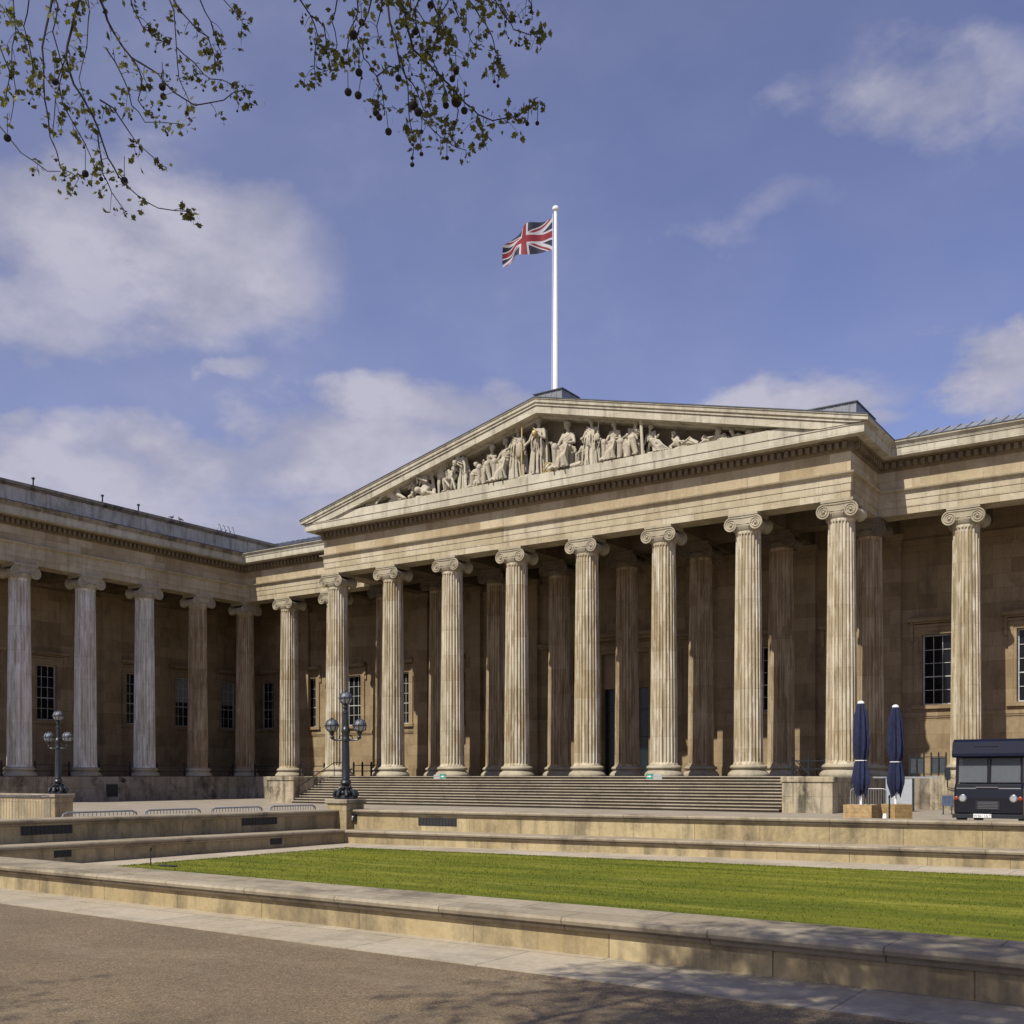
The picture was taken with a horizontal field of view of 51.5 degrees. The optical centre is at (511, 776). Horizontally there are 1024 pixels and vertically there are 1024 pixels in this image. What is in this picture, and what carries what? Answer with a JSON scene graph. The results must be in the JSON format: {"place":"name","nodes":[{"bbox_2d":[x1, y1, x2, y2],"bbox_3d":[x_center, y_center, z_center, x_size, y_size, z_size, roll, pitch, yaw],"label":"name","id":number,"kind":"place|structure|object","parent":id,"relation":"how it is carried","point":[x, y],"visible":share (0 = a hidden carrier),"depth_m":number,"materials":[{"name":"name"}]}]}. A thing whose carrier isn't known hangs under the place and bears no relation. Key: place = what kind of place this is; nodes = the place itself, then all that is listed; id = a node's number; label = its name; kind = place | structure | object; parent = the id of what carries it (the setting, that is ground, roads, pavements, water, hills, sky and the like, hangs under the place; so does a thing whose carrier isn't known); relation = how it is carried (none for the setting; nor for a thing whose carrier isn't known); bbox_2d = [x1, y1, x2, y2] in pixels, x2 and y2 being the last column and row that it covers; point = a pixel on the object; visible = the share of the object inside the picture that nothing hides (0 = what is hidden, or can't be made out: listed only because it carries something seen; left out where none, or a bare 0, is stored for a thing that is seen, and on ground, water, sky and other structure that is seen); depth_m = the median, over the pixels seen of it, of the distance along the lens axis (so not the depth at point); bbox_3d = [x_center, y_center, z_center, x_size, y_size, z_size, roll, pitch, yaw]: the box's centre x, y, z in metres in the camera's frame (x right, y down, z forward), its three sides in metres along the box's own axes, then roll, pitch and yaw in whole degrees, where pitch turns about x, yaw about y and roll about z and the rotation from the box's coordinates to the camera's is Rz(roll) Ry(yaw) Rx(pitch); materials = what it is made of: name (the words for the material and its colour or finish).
{"place":"outdoors","nodes":[
{"label":"outdoors","id":0,"kind":"place"},
{"bbox_2d":[0,793,73,818],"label":"garden wall","id":1,"kind":"structure","parent":0,"point":[32,806],"depth_m":37.46,"materials":[{"name":"stone"}]},
{"bbox_2d":[0,904,913,1023],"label":"gravel path","id":2,"kind":"structure","parent":0,"point":[58,967],"depth_m":8.50,"materials":[{"name":"stone"}]},
{"bbox_2d":[0,0,552,227],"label":"plane tree","id":3,"kind":"object","parent":2,"relation":"on","point":[425,57],"visible":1,"depth_m":5.08,"materials":[{"name":"green plant"}]},
{"bbox_2d":[0,888,1023,1023],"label":"paving strip","id":4,"kind":"object","parent":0,"point":[906,1007],"visible":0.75,"depth_m":9.36,"materials":[{"name":"stone"}]},
{"bbox_2d":[0,857,1023,1005],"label":"seat wall","id":5,"kind":"structure","parent":4,"relation":"on","point":[980,969],"depth_m":10.02,"materials":[{"name":"stone"}]},
{"bbox_2d":[0,0,1023,543],"label":"sky","id":6,"kind":"structure","parent":0,"point":[785,204],"materials":[{"name":"blue"}]},
{"bbox_2d":[73,798,1017,820],"bbox_3d":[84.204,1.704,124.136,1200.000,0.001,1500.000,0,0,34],"label":"forecourt","id":7,"kind":"structure","parent":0,"point":[140,807],"depth_m":54.23,"materials":[{"name":"beige stone"}]},
{"bbox_2d":[0,795,50,818],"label":"crowd barrier","id":8,"kind":"object","parent":7,"relation":"on","point":[12,796],"visible":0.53,"depth_m":32.35,"materials":[{"name":"metal"}]},
{"bbox_2d":[41,794,74,817],"bbox_3d":[-15.396,1.150,36.000,0.780,1.100,0.780,0,0,34],"label":"lamp pedestal","id":9,"kind":"object","parent":7,"relation":"on","point":[61,804],"visible":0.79,"depth_m":35.73,"materials":[{"name":"stone"}]},
{"bbox_2d":[43,710,73,793],"bbox_3d":[-15.395,-0.824,36.001,1.123,2.849,0.694,0,0,14],"label":"street lamp","id":10,"kind":"object","parent":9,"relation":"on","point":[58,786],"visible":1,"depth_m":35.91,"materials":[{"name":"metal"}]},
{"bbox_2d":[62,810,137,816],"bbox_3d":[-8.795,1.227,22.698,0.579,0.972,1.877,0,0,34],"label":"crowd barrier","id":11,"kind":"object","parent":7,"relation":"on","point":[100,812],"visible":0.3,"depth_m":22.66,"materials":[{"name":"metal"}]},
{"bbox_2d":[144,808,200,814],"bbox_3d":[-7.741,1.227,24.252,0.579,0.972,1.614,0,0,34],"label":"crowd barrier","id":12,"kind":"object","parent":7,"relation":"on","point":[176,809],"visible":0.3,"depth_m":24.23,"materials":[{"name":"metal"}]},
{"bbox_2d":[0,809,346,862],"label":"terrace wall","id":13,"kind":"structure","parent":7,"relation":"on","point":[82,839],"depth_m":22.66,"materials":[{"name":"stone"}]},
{"bbox_2d":[210,806,262,812],"bbox_3d":[-6.683,1.227,25.811,0.579,0.972,1.674,0,0,34],"label":"crowd barrier","id":14,"kind":"object","parent":7,"relation":"on","point":[228,808],"visible":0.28,"depth_m":25.73,"materials":[{"name":"metal"}]},
{"bbox_2d":[269,804,315,810],"bbox_3d":[-5.642,1.227,27.346,0.579,0.972,1.674,0,0,34],"label":"crowd barrier","id":15,"kind":"object","parent":7,"relation":"on","point":[290,806],"visible":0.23,"depth_m":27.30,"materials":[{"name":"metal"}]},
{"bbox_2d":[325,799,366,829],"bbox_3d":[-4.353,1.150,27.785,0.780,1.100,0.780,0,0,34],"label":"lamp pedestal","id":16,"kind":"object","parent":7,"relation":"on","point":[344,807],"visible":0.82,"depth_m":27.45,"materials":[{"name":"stone"}]},
{"bbox_2d":[324,690,366,798],"bbox_3d":[-4.353,-0.824,27.786,1.123,2.849,0.694,0,0,0],"label":"street lamp","id":17,"kind":"object","parent":16,"relation":"on","point":[346,790],"visible":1,"depth_m":27.70,"materials":[{"name":"metal"}]},
{"bbox_2d":[0,396,1023,813],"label":"museum","id":18,"kind":"structure","parent":7,"relation":"on","point":[732,624],"depth_m":64.31,"materials":[{"name":"stone"}]},
{"bbox_2d":[0,760,3,776],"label":"railing","id":19,"kind":"object","parent":18,"relation":"on","point":[1,768],"visible":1,"depth_m":67.43,"materials":[{"name":"black metal"}]},
{"bbox_2d":[0,646,5,720],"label":"window","id":20,"kind":"structure","parent":18,"relation":"in","point":[2,648],"depth_m":72.22,"materials":[{"name":"stone"}]},
{"bbox_2d":[31,649,68,723],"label":"window","id":21,"kind":"structure","parent":18,"relation":"in","point":[43,676],"depth_m":75.45,"materials":[{"name":"stone"}]},
{"bbox_2d":[32,761,71,776],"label":"railing","id":22,"kind":"object","parent":18,"relation":"on","point":[35,764],"visible":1,"depth_m":70.90,"materials":[{"name":"black metal"}]},
{"bbox_2d":[97,762,131,776],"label":"railing","id":23,"kind":"object","parent":18,"relation":"on","point":[129,765],"visible":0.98,"depth_m":74.53,"materials":[{"name":"black metal"}]},
{"bbox_2d":[122,659,133,726],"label":"window","id":24,"kind":"structure","parent":18,"relation":"in","point":[127,678],"depth_m":80.77,"materials":[{"name":"stone"}]},
{"bbox_2d":[155,762,186,776],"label":"railing","id":25,"kind":"object","parent":18,"relation":"on","point":[183,766],"visible":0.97,"depth_m":78.48,"materials":[{"name":"black metal"}]},
{"bbox_2d":[168,664,187,729],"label":"window","id":26,"kind":"structure","parent":18,"relation":"in","point":[179,686],"depth_m":84.95,"materials":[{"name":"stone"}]},
{"bbox_2d":[207,763,234,776],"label":"railing","id":27,"kind":"object","parent":18,"relation":"on","point":[232,766],"visible":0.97,"depth_m":82.38,"materials":[{"name":"black metal"}]},
{"bbox_2d":[215,669,235,731],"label":"window","id":28,"kind":"structure","parent":18,"relation":"in","point":[225,690],"depth_m":88.81,"materials":[{"name":"stone"}]},
{"bbox_2d":[217,524,234,533],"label":"ladder hoops","id":29,"kind":"object","parent":18,"relation":"on","point":[226,528],"visible":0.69,"depth_m":83.76,"materials":[{"name":"metal"}]},
{"bbox_2d":[253,763,278,776],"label":"railing","id":30,"kind":"object","parent":18,"relation":"on","point":[255,766],"visible":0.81,"depth_m":82.92,"materials":[{"name":"black metal"}]},
{"bbox_2d":[254,669,279,731],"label":"window","id":31,"kind":"structure","parent":18,"relation":"in","point":[269,688],"depth_m":89.12,"materials":[{"name":"glass"}]},
{"bbox_2d":[299,666,321,729],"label":"window","id":32,"kind":"structure","parent":18,"relation":"in","point":[316,672],"depth_m":85.54,"materials":[{"name":"stone"}]},
{"bbox_2d":[299,763,324,775],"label":"railing","id":33,"kind":"object","parent":18,"relation":"on","point":[300,766],"visible":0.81,"depth_m":80.11,"materials":[{"name":"black metal"}]},
{"bbox_2d":[297,762,341,787],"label":"handrail","id":34,"kind":"object","parent":18,"relation":"on","point":[321,771],"visible":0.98,"depth_m":69.46,"materials":[{"name":"black metal"}]},
{"bbox_2d":[349,662,366,728],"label":"window","id":35,"kind":"structure","parent":18,"relation":"in","point":[356,683],"depth_m":83.49,"materials":[{"name":"stone"}]},
{"bbox_2d":[353,761,380,775],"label":"railing","id":36,"kind":"object","parent":18,"relation":"on","point":[370,765],"visible":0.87,"depth_m":74.22,"materials":[{"name":"black metal"}]},
{"bbox_2d":[363,502,377,506],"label":"statue","id":37,"kind":"object","parent":18,"relation":"on","point":[371,504],"visible":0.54,"depth_m":68.73,"materials":[{"name":"stone"}]},
{"bbox_2d":[375,488,406,503],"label":"statue","id":38,"kind":"object","parent":18,"relation":"on","point":[397,495],"visible":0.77,"depth_m":67.64,"materials":[{"name":"stone"}]},
{"bbox_2d":[404,658,413,726],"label":"window","id":39,"kind":"structure","parent":18,"relation":"in","point":[408,667],"depth_m":80.10,"materials":[{"name":"stone"}]},
{"bbox_2d":[408,481,419,498],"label":"statue","id":40,"kind":"object","parent":18,"relation":"on","point":[412,486],"visible":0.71,"depth_m":66.71,"materials":[{"name":"stone"}]},
{"bbox_2d":[414,474,435,495],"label":"statue","id":41,"kind":"object","parent":18,"relation":"on","point":[426,488],"visible":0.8,"depth_m":66.08,"materials":[{"name":"stone"}]},
{"bbox_2d":[434,774,445,778],"bbox_3d":[-4.402,0.015,64.785,0.945,0.280,0.034,0,0,34],"label":"step sign","id":42,"kind":"object","parent":18,"relation":"on","point":[442,776],"visible":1,"depth_m":64.70,"materials":[{"name":"white paint"}]},
{"bbox_2d":[432,463,448,492],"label":"statue","id":43,"kind":"object","parent":18,"relation":"on","point":[442,474],"visible":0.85,"depth_m":65.51,"materials":[{"name":"stone"}]},
{"bbox_2d":[442,466,457,491],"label":"statue","id":44,"kind":"object","parent":18,"relation":"on","point":[449,483],"visible":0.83,"depth_m":64.82,"materials":[{"name":"stone"}]},
{"bbox_2d":[451,456,470,488],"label":"statue","id":45,"kind":"object","parent":18,"relation":"on","point":[462,463],"visible":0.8,"depth_m":64.46,"materials":[{"name":"stone"}]},
{"bbox_2d":[464,654,465,724],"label":"window","id":46,"kind":"structure","parent":18,"relation":"in","point":[464,654],"depth_m":77.20,"materials":[{"name":"stone"}]},
{"bbox_2d":[466,462,487,487],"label":"statue","id":47,"kind":"object","parent":18,"relation":"on","point":[473,477],"visible":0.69,"depth_m":63.83,"materials":[{"name":"stone"}]},
{"bbox_2d":[476,444,496,484],"bbox_3d":[-1.395,-18.636,63.546,1.210,2.472,1.486,0,0,34],"label":"statue","id":48,"kind":"object","parent":18,"relation":"on","point":[484,470],"visible":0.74,"depth_m":63.27,"materials":[{"name":"stone"}]},
{"bbox_2d":[489,438,510,481],"bbox_3d":[-0.483,-18.765,62.919,1.594,2.726,1.603,0,0,34],"label":"statue","id":49,"kind":"object","parent":18,"relation":"on","point":[500,467],"visible":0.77,"depth_m":62.60,"materials":[{"name":"stone"}]},
{"bbox_2d":[505,428,528,479],"bbox_3d":[0.318,-18.993,62.358,1.338,3.257,0.935,0,0,34],"label":"statue","id":50,"kind":"object","parent":18,"relation":"on","point":[514,472],"visible":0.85,"depth_m":62.18,"materials":[{"name":"stone"}]},
{"bbox_2d":[518,473,535,477],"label":"statue plinth","id":51,"kind":"structure","parent":18,"relation":"on","point":[530,474],"depth_m":61.55,"materials":[{"name":"stone"}]},
{"bbox_2d":[521,417,550,474],"bbox_3d":[1.334,-19.142,61.558,1.661,3.556,1.224,0,0,34],"label":"statue","id":52,"kind":"object","parent":18,"relation":"on","point":[540,456],"visible":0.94,"depth_m":61.34,"materials":[{"name":"stone"}]},
{"bbox_2d":[542,462,553,472],"bbox_3d":[2.059,-17.698,60.865,0.881,0.738,0.169,0,0,39],"label":"gilded armillary","id":53,"kind":"object","parent":18,"relation":"on","point":[544,470],"visible":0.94,"depth_m":60.91,"materials":[{"name":"metal"}]},
{"bbox_2d":[552,205,558,388],"bbox_3d":[2.580,-27.640,62.655,0.422,12.080,0.420,0,0,34],"label":"flagpole","id":54,"kind":"object","parent":18,"relation":"on","point":[555,208],"visible":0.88,"depth_m":62.54,"materials":[{"name":"white metal"}]},
{"bbox_2d":[502,218,551,266],"bbox_3d":[0.845,-31.951,63.501,3.485,2.099,0.629,0,0,34],"label":"flag","id":55,"kind":"object","parent":54,"relation":"attached to","point":[533,238],"visible":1,"depth_m":63.22,"materials":[{"name":"fabric"}]},
{"bbox_2d":[533,387,579,398],"bbox_3d":[2.671,-21.680,63.500,2.060,2.160,2.060,0,0,34],"label":"roof hatch","id":56,"kind":"object","parent":18,"relation":"on","point":[561,392],"visible":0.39,"depth_m":62.59,"materials":[{"name":"grey metal"}]},
{"bbox_2d":[545,420,581,471],"bbox_3d":[3.019,-18.869,60.533,2.569,2.946,1.727,0,0,34],"label":"statue","id":57,"kind":"object","parent":18,"relation":"on","point":[563,455],"visible":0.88,"depth_m":60.21,"materials":[{"name":"stone"}]},
{"bbox_2d":[573,439,585,466],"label":"statue","id":58,"kind":"object","parent":18,"relation":"on","point":[580,454],"visible":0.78,"depth_m":59.76,"materials":[{"name":"stone"}]},
{"bbox_2d":[580,419,601,464],"bbox_3d":[4.475,-18.770,59.594,1.189,2.810,0.733,0,0,28],"label":"statue","id":59,"kind":"object","parent":18,"relation":"on","point":[591,435],"visible":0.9,"depth_m":59.39,"materials":[{"name":"stone"}]},
{"bbox_2d":[597,420,621,461],"bbox_3d":[5.453,-18.595,58.908,1.441,2.394,1.408,0,0,34],"label":"statue","id":60,"kind":"object","parent":18,"relation":"on","point":[609,450],"visible":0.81,"depth_m":58.57,"materials":[{"name":"stone"}]},
{"bbox_2d":[599,630,650,775],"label":"doorway","id":61,"kind":"structure","parent":18,"relation":"in","point":[644,657],"depth_m":70.03,"materials":[{"name":"stone"}]},
{"bbox_2d":[617,420,645,458],"bbox_3d":[6.622,-18.480,58.122,1.702,2.238,1.324,0,0,34],"label":"statue","id":62,"kind":"object","parent":18,"relation":"on","point":[630,443],"visible":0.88,"depth_m":57.88,"materials":[{"name":"stone"}]},
{"bbox_2d":[646,774,661,778],"bbox_3d":[7.582,0.015,56.656,0.945,0.280,0.034,0,0,34],"label":"step sign","id":63,"kind":"object","parent":18,"relation":"on","point":[648,776],"visible":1,"depth_m":56.69,"materials":[{"name":"white paint"}]},
{"bbox_2d":[644,424,669,453],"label":"statue","id":64,"kind":"object","parent":18,"relation":"on","point":[655,443],"visible":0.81,"depth_m":57.13,"materials":[{"name":"stone"}]},
{"bbox_2d":[669,431,698,448],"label":"statue","id":65,"kind":"object","parent":18,"relation":"on","point":[678,442],"visible":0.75,"depth_m":56.46,"materials":[{"name":"stone"}]},
{"bbox_2d":[700,427,721,442],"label":"statue","id":66,"kind":"object","parent":18,"relation":"on","point":[704,438],"visible":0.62,"depth_m":55.50,"materials":[{"name":"stone"}]},
{"bbox_2d":[715,428,729,439],"bbox_3d":[11.022,-17.738,55.194,0.821,0.746,0.573,0,0,34],"label":"carved animal","id":67,"kind":"object","parent":18,"relation":"on","point":[723,435],"visible":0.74,"depth_m":55.11},
{"bbox_2d":[729,429,743,436],"bbox_3d":[11.653,-17.652,54.725,0.901,0.573,0.506,0,0,34],"label":"carved animal","id":68,"kind":"object","parent":18,"relation":"on","point":[732,433],"visible":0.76,"depth_m":54.77},
{"bbox_2d":[745,429,767,434],"bbox_3d":[12.666,-17.569,54.140,1.553,0.418,0.447,0,0,34],"label":"carved serpent","id":69,"kind":"object","parent":18,"relation":"on","point":[749,431],"visible":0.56,"depth_m":54.26,"materials":[{"name":"stone"}]},
{"bbox_2d":[762,630,767,713],"bbox_3d":[15.387,-6.290,64.457,2.920,5.080,0.840,0,0,34],"label":"window","id":70,"kind":"structure","parent":18,"relation":"in","point":[764,632],"depth_m":64.80,"materials":[{"name":"glass"}]},
{"bbox_2d":[791,756,825,775],"bbox_3d":[15.673,-0.535,56.070,1.970,1.070,0.240,0,0,34],"label":"railing","id":71,"kind":"object","parent":18,"relation":"on","point":[808,760],"visible":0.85,"depth_m":56.17,"materials":[{"name":"black metal"}]},
{"bbox_2d":[818,625,826,711],"bbox_3d":[19.400,-6.290,61.734,2.920,5.080,0.840,0,0,34],"label":"window","id":72,"kind":"structure","parent":18,"relation":"in","point":[823,634],"depth_m":62.30,"materials":[{"name":"stone"}]},
{"bbox_2d":[808,400,875,419],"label":"roof","id":73,"kind":"structure","parent":18,"relation":"on","point":[854,406],"depth_m":57.42,"materials":[{"name":"grey metal"}]},
{"bbox_2d":[909,752,946,776],"bbox_3d":[21.469,-0.595,54.809,1.870,1.250,0.080,0,0,34],"label":"railing","id":74,"kind":"object","parent":18,"relation":"on","point":[938,765],"visible":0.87,"depth_m":54.70,"materials":[{"name":"grey metal"}]},
{"bbox_2d":[908,615,951,708],"bbox_3d":[23.580,-6.290,58.899,2.920,5.080,0.840,0,0,34],"label":"window","id":75,"kind":"structure","parent":18,"relation":"in","point":[936,648],"depth_m":59.26,"materials":[{"name":"stone"}]},
{"bbox_2d":[1002,609,1023,705],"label":"window","id":76,"kind":"structure","parent":18,"relation":"in","point":[1011,625],"depth_m":56.70,"materials":[{"name":"stone"}]},
{"bbox_2d":[343,809,1023,868],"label":"terrace wall","id":77,"kind":"structure","parent":7,"relation":"on","point":[971,843],"depth_m":22.52,"materials":[{"name":"stone"}]},
{"bbox_2d":[843,804,877,817],"bbox_3d":[12.162,1.335,36.994,0.970,0.730,0.865,0,0,34],"label":"timber box","id":78,"kind":"object","parent":7,"relation":"on","point":[860,811],"visible":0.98,"depth_m":36.68,"materials":[{"name":"wood"}]},
{"bbox_2d":[852,701,869,804],"bbox_3d":[12.183,-0.483,36.985,0.628,4.285,0.610,0,0,34],"label":"parasol","id":79,"kind":"object","parent":78,"relation":"in","point":[861,773],"visible":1,"depth_m":36.83,"materials":[{"name":"blue fabric"}]},
{"bbox_2d":[850,788,886,803],"bbox_3d":[15.599,1.122,46.454,1.592,1.182,0.579,0,0,34],"label":"crowd barrier","id":80,"kind":"object","parent":7,"relation":"on","point":[868,795],"visible":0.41,"depth_m":46.32,"materials":[{"name":"metal"}]},
{"bbox_2d":[888,795,889,817],"bbox_3d":[12.802,1.170,36.000,0.340,1.060,0.331,0,0,34],"label":"barrier post","id":81,"kind":"object","parent":7,"relation":"on","point":[889,807],"visible":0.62,"depth_m":35.97,"materials":[{"name":"grey metal"}]},
{"bbox_2d":[878,804,911,818],"bbox_3d":[13.582,1.335,37.597,0.815,0.730,0.820,0,0,-24],"label":"timber box","id":82,"kind":"object","parent":7,"relation":"on","point":[900,811],"visible":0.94,"depth_m":37.28,"materials":[{"name":"wood"}]},
{"bbox_2d":[886,705,904,803],"bbox_3d":[13.578,-0.436,37.599,0.617,4.193,0.581,0,0,8],"label":"parasol","id":83,"kind":"object","parent":82,"relation":"in","point":[895,752],"visible":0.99,"depth_m":37.45,"materials":[{"name":"blue fabric"}]},
{"bbox_2d":[873,775,938,811],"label":"panel gate","id":84,"kind":"structure","parent":7,"relation":"on","point":[907,795],"depth_m":51.17,"materials":[{"name":"metal"}]},
{"bbox_2d":[930,776,955,809],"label":"podium wall","id":85,"kind":"structure","parent":7,"relation":"on","point":[939,786],"depth_m":53.21,"materials":[{"name":"stone"}]},
{"bbox_2d":[942,795,952,813],"bbox_3d":[19.399,1.282,47.271,0.459,0.836,0.260,0,0,34],"label":"notice board","id":86,"kind":"object","parent":7,"relation":"on","point":[947,800],"visible":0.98,"depth_m":47.26,"materials":[{"name":"black paint"}]},
{"bbox_2d":[945,738,1023,820],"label":"van","id":87,"kind":"object","parent":7,"relation":"on","point":[989,778],"visible":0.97,"depth_m":34.35,"materials":[{"name":"blue paint"}]},
{"bbox_2d":[944,768,953,788],"bbox_3d":[21.872,0.118,52.862,0.601,1.049,0.150,0,0,34],"label":"switch box","id":88,"kind":"object","parent":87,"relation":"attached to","point":[946,769],"visible":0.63,"depth_m":52.91,"materials":[{"name":"black paint"}]},
{"bbox_2d":[84,843,1023,875],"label":"lawn path","id":89,"kind":"structure","parent":0,"point":[919,868],"depth_m":21.80,"materials":[{"name":"stone"}]},
{"bbox_2d":[113,847,1023,940],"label":"lawn","id":90,"kind":"structure","parent":0,"point":[974,924],"depth_m":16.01,"materials":[{"name":"green plant"}]},
{"bbox_2d":[150,847,177,866],"bbox_3d":[-6.446,1.508,19.624,0.637,0.363,0.137,0,0,34],"label":"marker stake","id":91,"kind":"object","parent":90,"relation":"on","point":[163,865],"visible":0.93,"depth_m":19.58,"materials":[{"name":"black paint"}]}
]}

